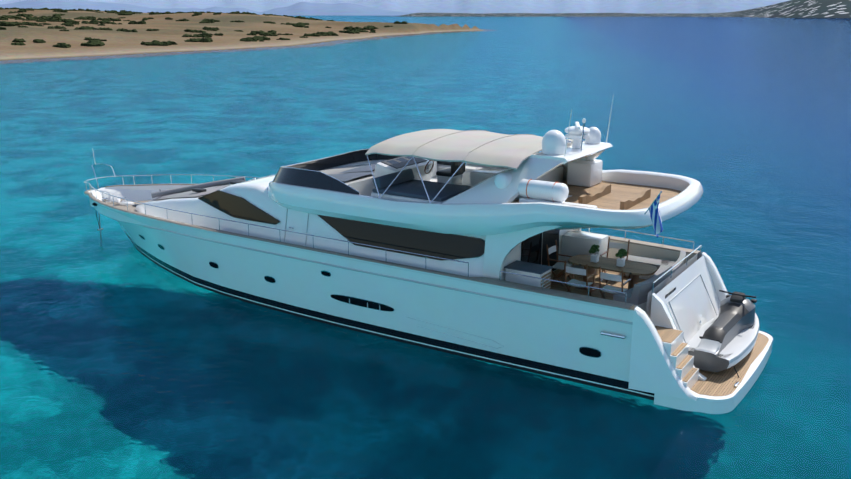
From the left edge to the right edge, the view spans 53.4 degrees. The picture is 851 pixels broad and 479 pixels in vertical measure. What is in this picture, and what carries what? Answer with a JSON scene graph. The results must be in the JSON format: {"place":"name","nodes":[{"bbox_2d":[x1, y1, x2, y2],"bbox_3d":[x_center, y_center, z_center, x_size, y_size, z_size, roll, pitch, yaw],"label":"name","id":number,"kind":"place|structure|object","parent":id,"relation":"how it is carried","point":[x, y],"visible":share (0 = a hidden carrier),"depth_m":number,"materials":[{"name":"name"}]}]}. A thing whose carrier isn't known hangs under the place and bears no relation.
{"place":"outdoors","nodes":[
{"label":"outdoors","id":0,"kind":"place"},
{"bbox_2d":[0,0,411,15],"bbox_3d":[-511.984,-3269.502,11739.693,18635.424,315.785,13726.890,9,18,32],"label":"mountain terrain","id":1,"kind":"structure","parent":0,"point":[318,9],"depth_m":14347.90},
{"bbox_2d":[151,177,308,245],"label":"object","id":2,"kind":"object","parent":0,"point":[198,189],"visible":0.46,"depth_m":29.25,"materials":[{"name":"white plastic"}]},
{"bbox_2d":[0,9,482,60],"bbox_3d":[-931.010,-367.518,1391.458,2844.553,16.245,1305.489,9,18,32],"label":"peninsula terrain","id":3,"kind":"structure","parent":0,"point":[123,42],"depth_m":286.05,"materials":[{"name":"beige sand"}]},
{"bbox_2d":[0,7,407,47],"bbox_3d":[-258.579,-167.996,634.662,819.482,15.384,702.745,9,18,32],"label":"scrub bushes","id":4,"kind":"object","parent":3,"relation":"on","point":[204,35],"visible":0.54,"depth_m":335.09,"materials":[{"name":"green plant"}]},
{"bbox_2d":[0,0,789,13],"bbox_3d":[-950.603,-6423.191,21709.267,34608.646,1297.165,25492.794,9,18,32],"label":"sky","id":5,"kind":"structure","parent":0,"point":[565,6],"depth_m":26070.03,"materials":[{"name":"blue"}]},
{"bbox_2d":[0,16,850,478],"bbox_3d":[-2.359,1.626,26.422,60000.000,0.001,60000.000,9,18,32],"label":"sea","id":6,"kind":"structure","parent":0,"point":[122,356],"depth_m":30.38,"materials":[{"name":"blue liquid"}]},
{"bbox_2d":[91,187,719,399],"bbox_3d":[-2.871,0.947,26.586,23.120,3.191,6.036,9,18,32],"label":"hull","id":7,"kind":"object","parent":6,"relation":"on","point":[541,340],"visible":0.52,"depth_m":21.61,"materials":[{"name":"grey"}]},
{"bbox_2d":[95,210,102,236],"bbox_3d":[-12.616,-0.258,32.641,0.159,3.251,0.559,1,15,4],"label":"anchor chain","id":8,"kind":"object","parent":7,"relation":"attached to","point":[100,228],"visible":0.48,"depth_m":32.68,"materials":[{"name":"grey metal"}]},
{"bbox_2d":[139,234,625,357],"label":"portholes","id":9,"kind":"object","parent":7,"relation":"attached to","point":[585,351],"visible":0.58,"depth_m":22.33,"materials":[{"name":"black glass"}]},
{"bbox_2d":[134,224,632,324],"bbox_3d":[-3.200,-0.087,26.532,22.007,0.554,5.996,9,18,32],"label":"rub rail","id":10,"kind":"object","parent":7,"relation":"on","point":[521,302],"visible":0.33,"depth_m":21.31,"materials":[{"name":"grey metal"}]},
{"bbox_2d":[84,184,699,317],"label":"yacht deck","id":11,"kind":"structure","parent":7,"relation":"on","point":[557,290],"depth_m":22.79,"materials":[{"name":"grey wood"}]},
{"bbox_2d":[92,190,160,206],"bbox_3d":[-11.015,-1.441,31.432,3.750,0.406,3.550,9,18,32],"label":"foredeck gear","id":12,"kind":"object","parent":11,"relation":"on","point":[121,201],"visible":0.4,"depth_m":31.51,"materials":[{"name":"silver metal"}]},
{"bbox_2d":[136,174,573,280],"bbox_3d":[-3.575,-0.975,26.549,15.700,2.121,5.120,9,18,32],"label":"cabin","id":13,"kind":"object","parent":11,"relation":"on","point":[254,192],"visible":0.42,"depth_m":24.03,"materials":[{"name":"white plastic"}]},
{"bbox_2d":[198,178,484,259],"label":"yacht windows","id":14,"kind":"structure","parent":13,"relation":"in","point":[446,246],"depth_m":22.14,"materials":[{"name":"black glass"}]},
{"bbox_2d":[267,160,702,234],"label":"flybridge deck","id":15,"kind":"structure","parent":13,"relation":"on","point":[679,194],"depth_m":20.98,"materials":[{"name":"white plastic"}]},
{"bbox_2d":[273,148,450,194],"bbox_3d":[-2.127,-2.082,25.281,4.254,0.734,5.120,9,18,32],"label":"windscreen","id":16,"kind":"object","parent":15,"relation":"on","point":[307,174],"visible":0.71,"depth_m":23.90,"materials":[{"name":"black glass"}]},
{"bbox_2d":[321,156,563,202],"bbox_3d":[-0.406,-1.878,24.187,7.750,1.030,4.665,9,18,32],"label":"flybridge","id":17,"kind":"object","parent":15,"relation":"on","point":[407,184],"visible":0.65,"depth_m":23.44,"materials":[{"name":"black plastic"}]},
{"bbox_2d":[367,142,571,202],"bbox_3d":[1.426,-2.086,22.890,4.402,1.421,5.068,9,18,32],"label":"bimini frame","id":18,"kind":"object","parent":15,"relation":"on","point":[420,176],"visible":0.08,"depth_m":21.37,"materials":[{"name":"silver metal"}]},
{"bbox_2d":[442,141,612,203],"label":"radar arch","id":19,"kind":"structure","parent":15,"relation":"on","point":[536,166],"depth_m":20.32,"materials":[{"name":"white plastic"}]},
{"bbox_2d":[365,129,572,169],"bbox_3d":[1.434,-2.593,22.750,4.450,0.470,4.240,9,18,32],"label":"bimini canvas","id":20,"kind":"object","parent":19,"relation":"attached to","point":[484,148],"visible":0.9,"depth_m":21.65,"materials":[{"name":"white fabric"}]},
{"bbox_2d":[542,95,613,155],"bbox_3d":[3.700,-2.856,21.186,1.024,1.370,2.678,9,18,32],"label":"radar and antennas","id":21,"kind":"object","parent":19,"relation":"on","point":[555,142],"visible":0.88,"depth_m":20.72,"materials":[{"name":"white plastic"}]},
{"bbox_2d":[494,159,650,209],"bbox_3d":[3.950,-1.442,21.270,2.850,0.815,4.400,9,18,32],"label":"aft deck gear","id":22,"kind":"object","parent":15,"relation":"on","point":[584,173],"visible":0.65,"depth_m":20.21,"materials":[{"name":"white plastic"}]},
{"bbox_2d":[644,191,662,237],"bbox_3d":[4.867,-0.552,18.049,0.160,1.046,0.476,-10,18,-34],"label":"greek flag","id":23,"kind":"object","parent":15,"relation":"on","point":[654,211],"visible":1,"depth_m":18.00,"materials":[{"name":"blue fabric"}]},
{"bbox_2d":[84,148,701,304],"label":"guardrails","id":24,"kind":"object","parent":11,"relation":"on","point":[371,245],"visible":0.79,"depth_m":23.06,"materials":[{"name":"silver metal"}]},
{"bbox_2d":[546,240,573,285],"bbox_3d":[3.583,0.634,22.468,0.607,1.074,0.605,9,18,32],"label":"director chair","id":25,"kind":"object","parent":11,"relation":"on","point":[558,264],"visible":0.71,"depth_m":22.52,"materials":[{"name":"white"}]},
{"bbox_2d":[564,260,595,296],"bbox_3d":[3.829,1.019,21.019,0.605,1.074,0.607,9,18,32],"label":"director chair","id":26,"kind":"object","parent":11,"relation":"on","point":[573,271],"visible":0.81,"depth_m":20.88,"materials":[{"name":"white fabric"}]},
{"bbox_2d":[483,225,685,311],"bbox_3d":[4.351,0.269,21.546,3.810,2.225,5.000,9,18,32],"label":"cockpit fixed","id":27,"kind":"object","parent":11,"relation":"on","point":[534,242],"visible":0.58,"depth_m":20.76,"materials":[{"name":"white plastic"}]},
{"bbox_2d":[568,255,656,290],"bbox_3d":[4.777,0.981,21.757,2.250,0.740,0.980,9,18,32],"label":"dining table","id":28,"kind":"object","parent":11,"relation":"on","point":[634,270],"visible":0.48,"depth_m":21.55,"materials":[{"name":"brown wood"}]},
{"bbox_2d":[589,244,627,266],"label":"potted plants","id":29,"kind":"object","parent":28,"relation":"on","point":[621,253],"visible":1,"depth_m":21.48,"materials":[{"name":"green plant"}]},
{"bbox_2d":[599,266,630,298],"bbox_3d":[4.583,1.145,20.544,0.605,1.074,0.607,9,18,32],"label":"director chair","id":30,"kind":"object","parent":11,"relation":"on","point":[607,276],"visible":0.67,"depth_m":20.39,"materials":[{"name":"white fabric"}]},
{"bbox_2d":[600,237,629,281],"bbox_3d":[5.096,0.543,22.813,0.605,1.074,0.607,9,18,32],"label":"director chair","id":31,"kind":"object","parent":11,"relation":"on","point":[618,245],"visible":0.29,"depth_m":22.95,"materials":[{"name":"white"}]},
{"bbox_2d":[654,331,772,413],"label":"swim platform","id":32,"kind":"structure","parent":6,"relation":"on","point":[724,391],"depth_m":18.91,"materials":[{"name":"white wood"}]},
{"bbox_2d":[628,252,727,400],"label":"stern stairs","id":33,"kind":"structure","parent":32,"relation":"on","point":[661,361],"depth_m":18.54,"materials":[{"name":"white wood"}]},
{"bbox_2d":[688,290,758,371],"bbox_3d":[7.397,2.084,20.658,1.348,1.341,3.348,11,18,35],"label":"jet ski","id":34,"kind":"object","parent":32,"relation":"on","point":[725,338],"visible":0.96,"depth_m":20.03,"materials":[{"name":"grey plastic"}]},
{"bbox_2d":[399,0,850,17],"bbox_3d":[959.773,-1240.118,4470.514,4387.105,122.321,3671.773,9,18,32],"label":"coast terrain","id":35,"kind":"structure","parent":0,"point":[815,9],"depth_m":3591.86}
]}

